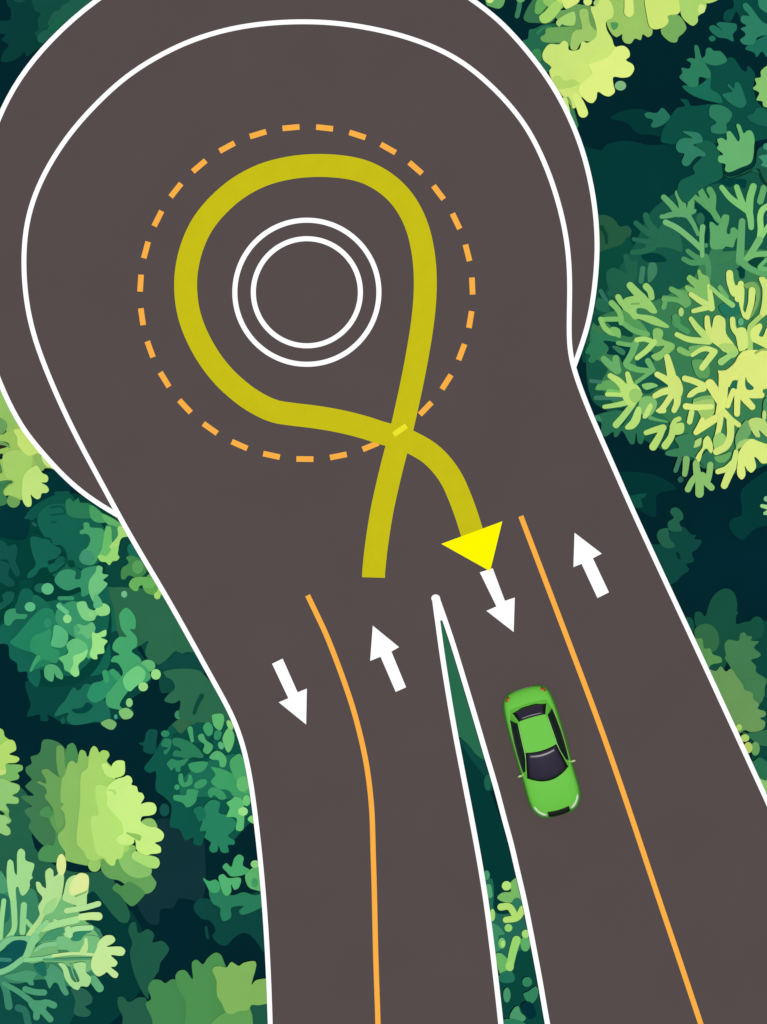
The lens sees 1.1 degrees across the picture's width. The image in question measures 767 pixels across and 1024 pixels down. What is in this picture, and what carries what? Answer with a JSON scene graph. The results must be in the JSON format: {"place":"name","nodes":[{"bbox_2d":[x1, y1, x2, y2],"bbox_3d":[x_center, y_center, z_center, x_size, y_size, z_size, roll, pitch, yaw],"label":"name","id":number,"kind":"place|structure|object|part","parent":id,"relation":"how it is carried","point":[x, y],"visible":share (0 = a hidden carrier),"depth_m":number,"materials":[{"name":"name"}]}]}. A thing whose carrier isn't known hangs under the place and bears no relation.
{"place":"outdoors","nodes":[
{"label":"outdoors","id":0,"kind":"place"},
{"bbox_2d":[0,0,766,1023],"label":"road","id":1,"kind":"structure","parent":0,"point":[134,134],"depth_m":1400.00,"materials":[{"name":"grey asphalt"}]},
{"bbox_2d":[272,659,306,723],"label":"direction arrow","id":2,"kind":"object","parent":1,"relation":"on","point":[295,703],"visible":1,"depth_m":1400.00,"materials":[{"name":"white paint"}]},
{"bbox_2d":[174,154,501,577],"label":"route arrow","id":3,"kind":"object","parent":1,"relation":"on","point":[398,438],"visible":1,"depth_m":1399.99,"materials":[{"name":"yellow paint"}]},
{"bbox_2d":[370,626,405,691],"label":"direction arrow","id":4,"kind":"object","parent":1,"relation":"on","point":[383,646],"visible":1,"depth_m":1400.00,"materials":[{"name":"white paint"}]},
{"bbox_2d":[480,568,514,631],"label":"direction arrow","id":5,"kind":"object","parent":1,"relation":"on","point":[502,611],"visible":1,"depth_m":1400.00,"materials":[{"name":"white paint"}]},
{"bbox_2d":[503,685,580,817],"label":"car","id":6,"kind":"object","parent":1,"relation":"on","point":[539,744],"visible":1,"depth_m":1398.97,"materials":[{"name":"green paint"}]},
{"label":"side window","id":7,"kind":"part","parent":6,"relation":"part of","materials":[{"name":"black glass"}]},
{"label":"rear window","id":8,"kind":"part","parent":6,"relation":"part of","materials":[{"name":"black glass"}]},
{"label":"side window","id":9,"kind":"part","parent":6,"relation":"part of","materials":[{"name":"black glass"}]},
{"bbox_2d":[573,533,608,597],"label":"direction arrow","id":10,"kind":"object","parent":1,"relation":"on","point":[585,553],"visible":1,"depth_m":1400.00,"materials":[{"name":"white paint"}]},
{"bbox_2d":[0,0,766,1023],"bbox_3d":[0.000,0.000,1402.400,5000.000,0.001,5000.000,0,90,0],"label":"ground","id":11,"kind":"structure","parent":0,"point":[724,556],"depth_m":1402.40,"materials":[{"name":"green plant"}]},
{"bbox_2d":[0,728,22,835],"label":"broadleaf tree","id":12,"kind":"object","parent":11,"relation":"on","point":[8,774],"visible":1,"depth_m":1400.90,"materials":[{"name":"green plant"}]},
{"bbox_2d":[0,390,53,507],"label":"broadleaf tree","id":13,"kind":"object","parent":11,"relation":"on","point":[24,463],"visible":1,"depth_m":1400.63,"materials":[{"name":"green plant"}]},
{"bbox_2d":[0,0,91,61],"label":"broadleaf tree","id":14,"kind":"object","parent":11,"relation":"on","point":[29,27],"visible":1,"depth_m":1401.46,"materials":[{"name":"green plant"}]},
{"bbox_2d":[0,849,124,1023],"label":"feathery tree","id":15,"kind":"object","parent":11,"relation":"on","point":[56,952],"visible":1,"depth_m":1401.20,"materials":[{"name":"green plant"}]},
{"bbox_2d":[0,491,127,686],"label":"broadleaf tree","id":16,"kind":"object","parent":11,"relation":"on","point":[55,619],"visible":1,"depth_m":1401.15,"materials":[{"name":"green plant"}]},
{"bbox_2d":[0,739,163,922],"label":"broadleaf tree","id":17,"kind":"object","parent":11,"relation":"on","point":[89,811],"visible":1,"depth_m":1401.33,"materials":[{"name":"green plant"}]},
{"bbox_2d":[25,586,160,729],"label":"broadleaf tree","id":18,"kind":"object","parent":11,"relation":"on","point":[115,682],"visible":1,"depth_m":1401.91,"materials":[{"name":"green plant"}]},
{"bbox_2d":[117,996,152,1023],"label":"dark shrub","id":19,"kind":"object","parent":11,"relation":"on","point":[135,1011],"visible":1,"depth_m":1401.52,"materials":[{"name":"green plant"}]},
{"bbox_2d":[121,543,161,598],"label":"light shrub","id":20,"kind":"object","parent":11,"relation":"on","point":[135,567],"visible":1,"depth_m":1400.85,"materials":[{"name":"green plant"}]},
{"bbox_2d":[128,922,168,998],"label":"dark shrub","id":21,"kind":"object","parent":11,"relation":"on","point":[147,954],"visible":1,"depth_m":1401.69,"materials":[{"name":"green plant"}]},
{"bbox_2d":[106,581,230,722],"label":"broadleaf tree","id":22,"kind":"object","parent":11,"relation":"on","point":[163,642],"visible":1,"depth_m":1401.95,"materials":[{"name":"green plant"}]},
{"bbox_2d":[139,710,253,852],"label":"broadleaf tree","id":23,"kind":"object","parent":11,"relation":"on","point":[201,784],"visible":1,"depth_m":1401.51,"materials":[{"name":"green plant"}]},
{"bbox_2d":[146,953,267,1023],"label":"broadleaf tree","id":24,"kind":"object","parent":11,"relation":"on","point":[215,990],"visible":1,"depth_m":1401.10,"materials":[{"name":"green plant"}]},
{"bbox_2d":[193,854,264,952],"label":"broadleaf tree","id":25,"kind":"object","parent":11,"relation":"on","point":[225,913],"visible":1,"depth_m":1401.65,"materials":[{"name":"green plant"}]},
{"bbox_2d":[0,109,766,1023],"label":"undergrowth","id":26,"kind":"object","parent":11,"relation":"on","point":[632,181],"visible":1,"depth_m":1402.23,"materials":[{"name":"green plant"}]},
{"bbox_2d":[440,620,493,790],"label":"columnar shrub","id":27,"kind":"object","parent":11,"relation":"on","point":[468,734],"visible":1,"depth_m":1401.87,"materials":[{"name":"green plant"}]},
{"bbox_2d":[484,870,544,1023],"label":"leafy tree","id":28,"kind":"object","parent":11,"relation":"on","point":[519,993],"visible":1,"depth_m":1401.83,"materials":[{"name":"green plant"}]},
{"bbox_2d":[485,0,716,127],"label":"broadleaf tree","id":29,"kind":"object","parent":11,"relation":"on","point":[592,67],"visible":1,"depth_m":1400.72,"materials":[{"name":"green plant"}]},
{"bbox_2d":[598,215,631,251],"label":"dark shrub","id":30,"kind":"object","parent":11,"relation":"on","point":[612,233],"visible":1,"depth_m":1402.16,"materials":[{"name":"green plant"}]},
{"bbox_2d":[629,493,645,507],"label":"dark shrub","id":31,"kind":"object","parent":11,"relation":"on","point":[636,500],"visible":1,"depth_m":1401.87,"materials":[{"name":"green plant"}]},
{"bbox_2d":[581,172,766,497],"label":"feathery tree","id":32,"kind":"object","parent":11,"relation":"on","point":[674,354],"visible":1,"depth_m":1401.60,"materials":[{"name":"green plant"}]},
{"bbox_2d":[651,507,701,584],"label":"dark shrub","id":33,"kind":"object","parent":11,"relation":"on","point":[676,547],"visible":1,"depth_m":1402.11,"materials":[{"name":"green plant"}]},
{"bbox_2d":[644,0,766,202],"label":"broadleaf tree","id":34,"kind":"object","parent":11,"relation":"on","point":[733,123],"visible":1,"depth_m":1401.48,"materials":[{"name":"green plant"}]},
{"bbox_2d":[685,588,766,793],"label":"broadleaf tree","id":35,"kind":"object","parent":11,"relation":"on","point":[722,637],"visible":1,"depth_m":1401.49,"materials":[{"name":"green plant"}]},
{"bbox_2d":[753,66,766,106],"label":"broadleaf tree","id":36,"kind":"object","parent":11,"relation":"on","point":[760,87],"visible":1,"depth_m":1400.87,"materials":[{"name":"green plant"}]},
{"bbox_2d":[760,496,766,514],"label":"light shrub","id":37,"kind":"object","parent":11,"relation":"on","point":[764,506],"visible":1,"depth_m":1401.57,"materials":[{"name":"green plant"}]}
]}

